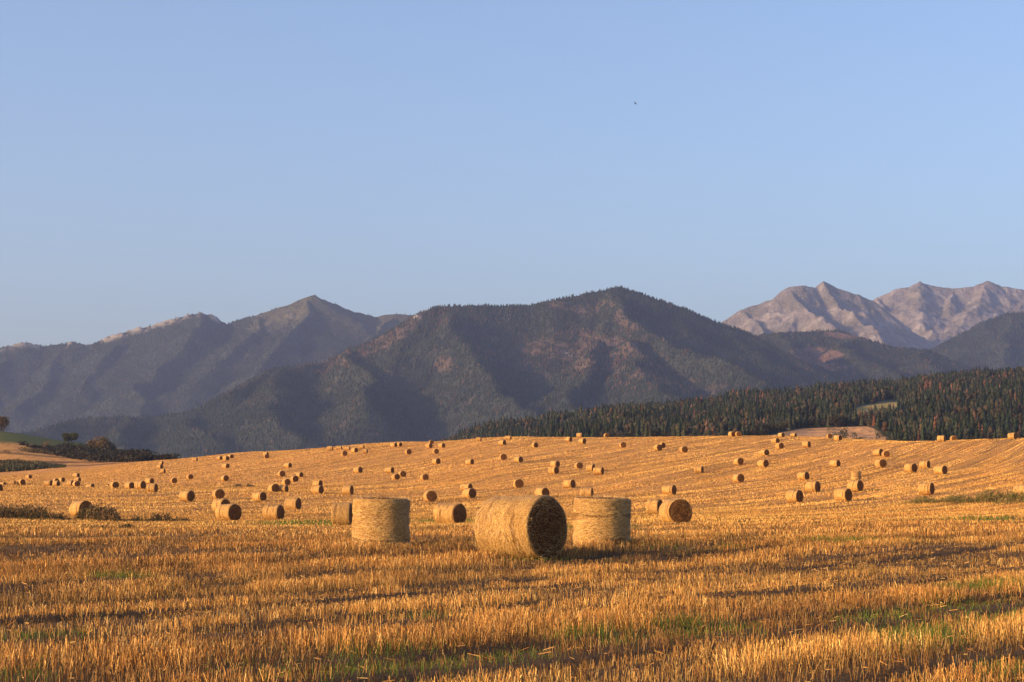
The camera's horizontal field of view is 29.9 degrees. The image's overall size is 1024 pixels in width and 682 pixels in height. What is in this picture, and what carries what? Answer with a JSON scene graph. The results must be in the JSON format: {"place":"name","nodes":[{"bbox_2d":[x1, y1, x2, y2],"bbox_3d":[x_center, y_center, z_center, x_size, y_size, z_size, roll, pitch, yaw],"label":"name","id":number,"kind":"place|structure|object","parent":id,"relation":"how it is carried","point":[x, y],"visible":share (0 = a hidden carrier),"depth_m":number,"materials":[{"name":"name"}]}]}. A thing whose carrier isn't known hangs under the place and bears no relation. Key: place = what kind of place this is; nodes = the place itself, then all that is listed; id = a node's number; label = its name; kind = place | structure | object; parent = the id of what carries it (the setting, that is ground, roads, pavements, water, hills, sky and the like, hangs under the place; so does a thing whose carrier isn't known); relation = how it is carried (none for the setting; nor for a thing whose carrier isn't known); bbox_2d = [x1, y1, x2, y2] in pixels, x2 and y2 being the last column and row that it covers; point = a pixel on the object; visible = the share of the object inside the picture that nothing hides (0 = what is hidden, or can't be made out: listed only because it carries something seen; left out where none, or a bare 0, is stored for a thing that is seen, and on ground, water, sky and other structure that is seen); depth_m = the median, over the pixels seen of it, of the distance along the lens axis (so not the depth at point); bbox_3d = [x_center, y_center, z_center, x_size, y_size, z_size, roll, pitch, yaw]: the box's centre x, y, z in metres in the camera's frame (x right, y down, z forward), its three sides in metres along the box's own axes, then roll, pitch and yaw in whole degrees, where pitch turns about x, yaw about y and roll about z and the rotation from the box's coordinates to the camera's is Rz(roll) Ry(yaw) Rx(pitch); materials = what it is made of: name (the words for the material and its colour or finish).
{"place":"outdoors","nodes":[
{"label":"outdoors","id":0,"kind":"place"},
{"bbox_2d":[0,295,413,432],"bbox_3d":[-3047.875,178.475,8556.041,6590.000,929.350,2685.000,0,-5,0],"label":"mountain","id":1,"kind":"structure","parent":0,"point":[329,310],"depth_m":8755.49,"materials":[{"name":"stone"}]},
{"bbox_2d":[0,294,405,432],"bbox_3d":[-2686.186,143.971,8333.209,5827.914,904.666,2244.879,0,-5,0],"label":"mountain forest","id":2,"kind":"object","parent":1,"relation":"on","point":[151,367],"visible":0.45,"depth_m":8560.48,"materials":[{"name":"plant"}]},
{"bbox_2d":[22,287,836,458],"bbox_3d":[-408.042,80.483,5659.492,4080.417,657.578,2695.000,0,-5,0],"label":"mountain","id":3,"kind":"structure","parent":0,"point":[624,323],"depth_m":5685.76,"materials":[{"name":"stone"}]},
{"bbox_2d":[18,286,844,457],"bbox_3d":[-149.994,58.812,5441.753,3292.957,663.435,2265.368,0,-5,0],"label":"mountain forest","id":4,"kind":"object","parent":3,"relation":"on","point":[501,382],"visible":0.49,"depth_m":5547.58,"materials":[{"name":"plant"}]},
{"bbox_2d":[0,431,1023,681],"bbox_3d":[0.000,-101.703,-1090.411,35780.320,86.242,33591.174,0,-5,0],"label":"ground","id":5,"kind":"structure","parent":0,"point":[8,441],"depth_m":42.29,"materials":[{"name":"plant"}]},
{"bbox_2d":[0,416,9,431],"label":"broadleaf tree","id":6,"kind":"object","parent":5,"relation":"on","point":[3,420],"visible":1,"depth_m":1059.41,"materials":[{"name":"green plant"}]},
{"bbox_2d":[16,479,25,484],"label":"round bale","id":7,"kind":"object","parent":5,"relation":"on","point":[20,482],"visible":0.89,"depth_m":454.76,"materials":[{"name":"plant"}]},
{"bbox_2d":[0,458,44,462],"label":"scrub","id":8,"kind":"object","parent":5,"relation":"on","point":[14,460],"visible":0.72,"depth_m":847.91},
{"bbox_2d":[0,460,65,471],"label":"scrub","id":9,"kind":"object","parent":5,"relation":"on","point":[12,466],"visible":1,"depth_m":790.44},
{"bbox_2d":[18,446,62,455],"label":"scrub","id":10,"kind":"object","parent":5,"relation":"on","point":[36,450],"visible":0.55,"depth_m":930.82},
{"bbox_2d":[44,480,52,485],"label":"round bale","id":11,"kind":"object","parent":5,"relation":"on","point":[48,482],"visible":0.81,"depth_m":425.28,"materials":[{"name":"plant"}]},
{"bbox_2d":[62,433,78,442],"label":"broadleaf tree","id":12,"kind":"object","parent":5,"relation":"on","point":[68,436],"visible":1,"depth_m":1069.22,"materials":[{"name":"green plant"}]},
{"bbox_2d":[69,500,92,515],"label":"round bale","id":13,"kind":"object","parent":5,"relation":"on","point":[74,506],"visible":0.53,"depth_m":176.78,"materials":[{"name":"plant"}]},
{"bbox_2d":[87,436,109,447],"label":"broadleaf tree","id":14,"kind":"object","parent":5,"relation":"on","point":[100,443],"visible":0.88,"depth_m":1007.11,"materials":[{"name":"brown plant"}]},
{"bbox_2d":[18,441,180,461],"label":"hedge","id":15,"kind":"object","parent":5,"relation":"on","point":[89,453],"visible":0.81,"depth_m":869.98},
{"bbox_2d":[0,502,199,521],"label":"weeds","id":16,"kind":"object","parent":5,"relation":"on","point":[97,513],"visible":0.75,"depth_m":150.61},
{"bbox_2d":[82,523,137,528],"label":"weeds","id":17,"kind":"object","parent":5,"relation":"on","point":[127,526],"visible":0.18,"depth_m":97.91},
{"bbox_2d":[110,482,118,487],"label":"round bale","id":18,"kind":"object","parent":5,"relation":"on","point":[114,484],"visible":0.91,"depth_m":370.65,"materials":[{"name":"plant"}]},
{"bbox_2d":[124,482,133,488],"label":"round bale","id":19,"kind":"object","parent":5,"relation":"on","point":[129,485],"visible":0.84,"depth_m":360.26,"materials":[{"name":"plant"}]},
{"bbox_2d":[134,481,145,488],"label":"round bale","id":20,"kind":"object","parent":5,"relation":"on","point":[139,484],"visible":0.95,"depth_m":354.88,"materials":[{"name":"plant"}]},
{"bbox_2d":[146,483,157,492],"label":"round bale","id":21,"kind":"object","parent":5,"relation":"on","point":[152,487],"visible":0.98,"depth_m":315.77,"materials":[{"name":"plant"}]},
{"bbox_2d":[179,490,194,501],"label":"round bale","id":22,"kind":"object","parent":5,"relation":"on","point":[187,495],"visible":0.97,"depth_m":270.68,"materials":[{"name":"plant"}]},
{"bbox_2d":[212,489,224,498],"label":"round bale","id":23,"kind":"object","parent":5,"relation":"on","point":[218,493],"visible":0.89,"depth_m":283.35,"materials":[{"name":"plant"}]},
{"bbox_2d":[212,499,229,511],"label":"round bale","id":24,"kind":"object","parent":5,"relation":"on","point":[216,503],"visible":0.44,"depth_m":213.12,"materials":[{"name":"plant"}]},
{"bbox_2d":[215,504,241,520],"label":"round bale","id":25,"kind":"object","parent":5,"relation":"on","point":[229,512],"visible":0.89,"depth_m":163.27,"materials":[{"name":"plant"}]},
{"bbox_2d":[251,492,266,500],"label":"round bale","id":26,"kind":"object","parent":5,"relation":"on","point":[258,496],"visible":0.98,"depth_m":272.44,"materials":[{"name":"plant"}]},
{"bbox_2d":[262,505,284,519],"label":"round bale","id":27,"kind":"object","parent":5,"relation":"on","point":[270,512],"visible":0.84,"depth_m":172.68,"materials":[{"name":"plant"}]},
{"bbox_2d":[268,484,279,491],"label":"round bale","id":28,"kind":"object","parent":5,"relation":"on","point":[274,487],"visible":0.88,"depth_m":315.90,"materials":[{"name":"plant"}]},
{"bbox_2d":[279,485,288,491],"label":"round bale","id":29,"kind":"object","parent":5,"relation":"on","point":[284,488],"visible":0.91,"depth_m":316.47,"materials":[{"name":"plant"}]},
{"bbox_2d":[284,498,300,509],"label":"round bale","id":30,"kind":"object","parent":5,"relation":"on","point":[292,503],"visible":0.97,"depth_m":228.28,"materials":[{"name":"plant"}]},
{"bbox_2d":[311,485,323,493],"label":"round bale","id":31,"kind":"object","parent":5,"relation":"on","point":[318,489],"visible":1,"depth_m":307.34,"materials":[{"name":"plant"}]},
{"bbox_2d":[331,502,352,525],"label":"round bale","id":32,"kind":"object","parent":5,"relation":"on","point":[341,513],"visible":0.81,"depth_m":121.58,"materials":[{"name":"plant"}]},
{"bbox_2d":[342,485,353,494],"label":"round bale","id":33,"kind":"object","parent":5,"relation":"on","point":[348,489],"visible":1,"depth_m":303.66,"materials":[{"name":"plant"}]},
{"bbox_2d":[353,467,362,472],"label":"round bale","id":34,"kind":"object","parent":5,"relation":"on","point":[357,469],"visible":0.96,"depth_m":447.33,"materials":[{"name":"plant"}]},
{"bbox_2d":[352,495,410,546],"bbox_3d":[-3.654,5.133,53.758,1.686,1.651,1.677,1,-4,-4],"label":"round bale","id":35,"kind":"object","parent":5,"relation":"on","point":[386,519],"visible":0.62,"depth_m":53.10,"materials":[{"name":"plant"}]},
{"bbox_2d":[423,490,436,501],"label":"round bale","id":36,"kind":"object","parent":5,"relation":"on","point":[430,496],"visible":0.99,"depth_m":271.31,"materials":[{"name":"plant"}]},
{"bbox_2d":[433,503,466,523],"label":"round bale","id":37,"kind":"object","parent":5,"relation":"on","point":[448,513],"visible":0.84,"depth_m":124.70,"materials":[{"name":"plant"}]},
{"bbox_2d":[460,483,472,490],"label":"round bale","id":38,"kind":"object","parent":5,"relation":"on","point":[465,485],"visible":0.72,"depth_m":314.82,"materials":[{"name":"plant"}]},
{"bbox_2d":[462,488,475,497],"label":"round bale","id":39,"kind":"object","parent":5,"relation":"on","point":[469,492],"visible":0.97,"depth_m":285.20,"materials":[{"name":"plant"}]},
{"bbox_2d":[465,459,473,464],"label":"round bale","id":40,"kind":"object","parent":5,"relation":"on","point":[469,461],"visible":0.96,"depth_m":443.75,"materials":[{"name":"plant"}]},
{"bbox_2d":[0,435,1023,681],"bbox_3d":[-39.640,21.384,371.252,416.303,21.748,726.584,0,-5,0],"label":"stubble","id":41,"kind":"object","parent":5,"relation":"on","point":[714,525],"visible":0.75,"depth_m":39.73,"materials":[{"name":"plant"}]},
{"bbox_2d":[0,513,1023,681],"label":"grass","id":42,"kind":"structure","parent":5,"relation":"on","point":[685,614],"depth_m":22.44,"materials":[{"name":"plant"}]},
{"bbox_2d":[513,479,523,487],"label":"round bale","id":43,"kind":"object","parent":5,"relation":"on","point":[518,483],"visible":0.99,"depth_m":319.83,"materials":[{"name":"plant"}]},
{"bbox_2d":[514,456,522,462],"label":"round bale","id":44,"kind":"object","parent":5,"relation":"on","point":[517,459],"visible":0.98,"depth_m":434.45,"materials":[{"name":"plant"}]},
{"bbox_2d":[472,494,568,558],"bbox_3d":[0.224,4.697,48.283,1.975,1.728,1.700,-5,-7,40],"label":"round bale","id":45,"kind":"object","parent":5,"relation":"on","point":[535,526],"visible":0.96,"depth_m":47.72,"materials":[{"name":"plant"}]},
{"bbox_2d":[535,487,548,494],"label":"round bale","id":46,"kind":"object","parent":5,"relation":"on","point":[542,491],"visible":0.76,"depth_m":283.36,"materials":[{"name":"plant"}]},
{"bbox_2d":[548,466,558,473],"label":"round bale","id":47,"kind":"object","parent":5,"relation":"on","point":[553,470],"visible":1,"depth_m":361.47,"materials":[{"name":"plant"}]},
{"bbox_2d":[550,461,559,466],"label":"round bale","id":48,"kind":"object","parent":5,"relation":"on","point":[555,463],"visible":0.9,"depth_m":393.97,"materials":[{"name":"plant"}]},
{"bbox_2d":[563,479,575,487],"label":"round bale","id":49,"kind":"object","parent":5,"relation":"on","point":[567,483],"visible":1,"depth_m":315.93,"materials":[{"name":"plant"}]},
{"bbox_2d":[574,462,582,468],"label":"round bale","id":50,"kind":"object","parent":5,"relation":"on","point":[578,465],"visible":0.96,"depth_m":382.12,"materials":[{"name":"plant"}]},
{"bbox_2d":[580,487,592,496],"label":"round bale","id":51,"kind":"object","parent":5,"relation":"on","point":[587,492],"visible":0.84,"depth_m":274.73,"materials":[{"name":"plant"}]},
{"bbox_2d":[586,464,594,471],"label":"round bale","id":52,"kind":"object","parent":5,"relation":"on","point":[589,467],"visible":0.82,"depth_m":368.20,"materials":[{"name":"plant"}]},
{"bbox_2d":[593,467,603,474],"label":"round bale","id":53,"kind":"object","parent":5,"relation":"on","point":[598,470],"visible":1,"depth_m":354.96,"materials":[{"name":"plant"}]},
{"bbox_2d":[572,495,631,546],"bbox_3d":[2.524,5.127,53.761,1.691,1.652,1.692,1,-4,3],"label":"round bale","id":54,"kind":"object","parent":5,"relation":"on","point":[599,519],"visible":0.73,"depth_m":53.10,"materials":[{"name":"plant"}]},
{"bbox_2d":[646,499,662,514],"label":"round bale","id":55,"kind":"object","parent":5,"relation":"on","point":[652,506],"visible":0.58,"depth_m":173.86,"materials":[{"name":"plant"}]},
{"bbox_2d":[654,444,661,450],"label":"round bale","id":56,"kind":"object","parent":5,"relation":"on","point":[657,447],"visible":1,"depth_m":474.95,"materials":[{"name":"plant"}]},
{"bbox_2d":[661,485,676,494],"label":"round bale","id":57,"kind":"object","parent":5,"relation":"on","point":[669,489],"visible":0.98,"depth_m":266.00,"materials":[{"name":"plant"}]},
{"bbox_2d":[659,498,692,522],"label":"round bale","id":58,"kind":"object","parent":5,"relation":"on","point":[678,510],"visible":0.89,"depth_m":117.83,"materials":[{"name":"plant"}]},
{"bbox_2d":[679,446,687,452],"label":"round bale","id":59,"kind":"object","parent":5,"relation":"on","point":[683,449],"visible":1,"depth_m":455.59,"materials":[{"name":"plant"}]},
{"bbox_2d":[694,466,703,472],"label":"round bale","id":60,"kind":"object","parent":5,"relation":"on","point":[698,469],"visible":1,"depth_m":349.21,"materials":[{"name":"plant"}]},
{"bbox_2d":[732,474,744,481],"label":"round bale","id":61,"kind":"object","parent":5,"relation":"on","point":[738,478],"visible":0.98,"depth_m":312.61,"materials":[{"name":"plant"}]},
{"bbox_2d":[733,458,743,464],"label":"round bale","id":62,"kind":"object","parent":5,"relation":"on","point":[737,461],"visible":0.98,"depth_m":377.52,"materials":[{"name":"plant"}]},
{"bbox_2d":[757,460,768,466],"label":"round bale","id":63,"kind":"object","parent":5,"relation":"on","point":[762,463],"visible":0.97,"depth_m":365.99,"materials":[{"name":"plant"}]},
{"bbox_2d":[759,449,768,455],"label":"round bale","id":64,"kind":"object","parent":5,"relation":"on","point":[764,452],"visible":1,"depth_m":421.42,"materials":[{"name":"plant"}]},
{"bbox_2d":[786,490,802,501],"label":"round bale","id":65,"kind":"object","parent":5,"relation":"on","point":[794,495],"visible":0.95,"depth_m":225.86,"materials":[{"name":"plant"}]},
{"bbox_2d":[797,472,809,479],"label":"round bale","id":66,"kind":"object","parent":5,"relation":"on","point":[803,476],"visible":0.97,"depth_m":315.14,"materials":[{"name":"plant"}]},
{"bbox_2d":[802,441,810,447],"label":"round bale","id":67,"kind":"object","parent":5,"relation":"on","point":[805,444],"visible":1,"depth_m":463.29,"materials":[{"name":"plant"}]},
{"bbox_2d":[805,481,820,492],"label":"round bale","id":68,"kind":"object","parent":5,"relation":"on","point":[812,486],"visible":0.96,"depth_m":260.27,"materials":[{"name":"plant"}]},
{"bbox_2d":[829,460,840,466],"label":"round bale","id":69,"kind":"object","parent":5,"relation":"on","point":[835,463],"visible":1,"depth_m":361.60,"materials":[{"name":"plant"}]},
{"bbox_2d":[834,488,851,500],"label":"round bale","id":70,"kind":"object","parent":5,"relation":"on","point":[843,494],"visible":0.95,"depth_m":224.61,"materials":[{"name":"plant"}]},
{"bbox_2d":[847,480,863,491],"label":"round bale","id":71,"kind":"object","parent":5,"relation":"on","point":[855,485],"visible":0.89,"depth_m":257.60,"materials":[{"name":"plant"}]},
{"bbox_2d":[851,471,860,479],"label":"round bale","id":72,"kind":"object","parent":5,"relation":"on","point":[856,475],"visible":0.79,"depth_m":308.94,"materials":[{"name":"plant"}]},
{"bbox_2d":[873,449,882,455],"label":"round bale","id":73,"kind":"object","parent":5,"relation":"on","point":[876,452],"visible":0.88,"depth_m":401.30,"materials":[{"name":"plant"}]},
{"bbox_2d":[875,459,886,467],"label":"round bale","id":74,"kind":"object","parent":5,"relation":"on","point":[881,463],"visible":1,"depth_m":353.18,"materials":[{"name":"plant"}]},
{"bbox_2d":[904,463,917,471],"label":"round bale","id":75,"kind":"object","parent":5,"relation":"on","point":[910,467],"visible":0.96,"depth_m":332.72,"materials":[{"name":"plant"}]},
{"bbox_2d":[919,461,929,467],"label":"round bale","id":76,"kind":"object","parent":5,"relation":"on","point":[924,464],"visible":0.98,"depth_m":346.17,"materials":[{"name":"plant"}]},
{"bbox_2d":[918,483,934,494],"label":"round bale","id":77,"kind":"object","parent":5,"relation":"on","point":[926,488],"visible":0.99,"depth_m":237.47,"materials":[{"name":"plant"}]},
{"bbox_2d":[934,466,946,473],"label":"round bale","id":78,"kind":"object","parent":5,"relation":"on","point":[940,469],"visible":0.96,"depth_m":319.10,"materials":[{"name":"plant"}]},
{"bbox_2d":[937,435,945,441],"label":"round bale","id":79,"kind":"object","parent":5,"relation":"on","point":[941,438],"visible":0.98,"depth_m":458.25,"materials":[{"name":"plant"}]},
{"bbox_2d":[901,488,1023,504],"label":"weeds","id":80,"kind":"object","parent":5,"relation":"on","point":[1014,496],"visible":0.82,"depth_m":204.18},
{"bbox_2d":[1008,433,1016,438],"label":"round bale","id":81,"kind":"object","parent":5,"relation":"on","point":[1012,435],"visible":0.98,"depth_m":456.45,"materials":[{"name":"plant"}]},
{"bbox_2d":[1013,485,1023,494],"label":"round bale","id":82,"kind":"object","parent":5,"relation":"on","point":[1019,488],"visible":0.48,"depth_m":215.30,"materials":[{"name":"plant"}]},
{"bbox_2d":[0,0,1023,346],"label":"sky","id":83,"kind":"structure","parent":0,"point":[161,160],"materials":[{"name":"blue"}]},
{"bbox_2d":[721,281,935,349],"bbox_3d":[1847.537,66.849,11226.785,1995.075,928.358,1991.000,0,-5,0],"label":"rocky mountain","id":84,"kind":"structure","parent":0,"point":[823,306],"depth_m":11375.30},
{"bbox_2d":[759,330,971,382],"bbox_3d":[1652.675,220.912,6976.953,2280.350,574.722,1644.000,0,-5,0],"label":"hill","id":85,"kind":"structure","parent":0,"point":[814,353],"depth_m":6930.02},
{"bbox_2d":[755,328,980,382],"bbox_3d":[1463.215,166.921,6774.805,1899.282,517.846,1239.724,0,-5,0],"label":"mountain forest","id":86,"kind":"object","parent":85,"relation":"on","point":[914,365],"visible":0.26,"depth_m":6962.85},
{"bbox_2d":[757,377,1022,439],"bbox_3d":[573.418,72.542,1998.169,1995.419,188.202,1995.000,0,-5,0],"label":"hill","id":87,"kind":"structure","parent":0,"point":[866,431],"depth_m":1307.63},
{"bbox_2d":[436,365,1023,440],"bbox_3d":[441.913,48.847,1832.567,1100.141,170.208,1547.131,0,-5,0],"label":"forest","id":88,"kind":"object","parent":87,"relation":"on","point":[987,398],"visible":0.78,"depth_m":1547.19,"materials":[{"name":"plant"}]},
{"bbox_2d":[748,428,757,435],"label":"broadleaf tree","id":89,"kind":"object","parent":87,"relation":"on","point":[753,432],"visible":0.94,"depth_m":1167.19,"materials":[{"name":"green plant"}]},
{"bbox_2d":[759,423,773,431],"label":"broadleaf tree","id":90,"kind":"object","parent":87,"relation":"on","point":[771,426],"visible":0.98,"depth_m":1224.82,"materials":[{"name":"green plant"}]},
{"bbox_2d":[774,420,785,432],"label":"broadleaf tree","id":91,"kind":"object","parent":87,"relation":"on","point":[779,426],"visible":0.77,"depth_m":1271.90,"materials":[{"name":"green plant"}]},
{"bbox_2d":[796,412,801,427],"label":"spruce tree","id":92,"kind":"object","parent":87,"relation":"on","point":[798,424],"visible":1,"depth_m":1363.21,"materials":[{"name":"green plant"}]},
{"bbox_2d":[802,411,808,426],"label":"spruce tree","id":93,"kind":"object","parent":87,"relation":"on","point":[805,423],"visible":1,"depth_m":1370.03,"materials":[{"name":"green plant"}]},
{"bbox_2d":[829,415,839,424],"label":"broadleaf tree","id":94,"kind":"object","parent":87,"relation":"on","point":[834,419],"visible":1,"depth_m":1360.67,"materials":[{"name":"green plant"}]},
{"bbox_2d":[826,426,848,437],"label":"bush","id":95,"kind":"object","parent":87,"relation":"on","point":[837,429],"visible":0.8,"depth_m":1179.93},
{"bbox_2d":[842,432,857,438],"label":"bush","id":96,"kind":"object","parent":87,"relation":"on","point":[847,435],"visible":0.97,"depth_m":1169.03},
{"bbox_2d":[846,411,854,425],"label":"spruce tree","id":97,"kind":"object","parent":87,"relation":"on","point":[849,422],"visible":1,"depth_m":1367.76,"materials":[{"name":"green plant"}]},
{"bbox_2d":[852,406,858,425],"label":"spruce tree","id":98,"kind":"object","parent":87,"relation":"on","point":[855,421],"visible":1,"depth_m":1373.34,"materials":[{"name":"green plant"}]},
{"bbox_2d":[859,410,865,425],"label":"spruce tree","id":99,"kind":"object","parent":87,"relation":"on","point":[862,419],"visible":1,"depth_m":1362.29,"materials":[{"name":"green plant"}]},
{"bbox_2d":[874,409,882,429],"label":"spruce tree","id":100,"kind":"object","parent":87,"relation":"on","point":[878,425],"visible":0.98,"depth_m":1291.90,"materials":[{"name":"green plant"}]},
{"bbox_2d":[874,430,887,438],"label":"bush","id":101,"kind":"object","parent":87,"relation":"on","point":[883,433],"visible":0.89,"depth_m":1167.47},
{"bbox_2d":[902,424,909,439],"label":"spruce tree","id":102,"kind":"object","parent":87,"relation":"on","point":[906,434],"visible":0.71,"depth_m":1071.56,"materials":[{"name":"green plant"}]},
{"bbox_2d":[873,281,1023,345],"bbox_3d":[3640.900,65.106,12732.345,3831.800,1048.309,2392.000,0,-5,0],"label":"rocky mountain","id":103,"kind":"structure","parent":0,"point":[935,315],"depth_m":12978.43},
{"bbox_2d":[932,313,1023,369],"bbox_3d":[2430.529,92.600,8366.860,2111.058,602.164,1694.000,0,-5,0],"label":"mountain","id":104,"kind":"structure","parent":0,"point":[987,333],"depth_m":8319.72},
{"bbox_2d":[929,311,1023,370],"bbox_3d":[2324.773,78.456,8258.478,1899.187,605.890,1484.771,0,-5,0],"label":"mountain forest","id":105,"kind":"object","parent":104,"relation":"on","point":[973,354],"visible":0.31,"depth_m":8305.90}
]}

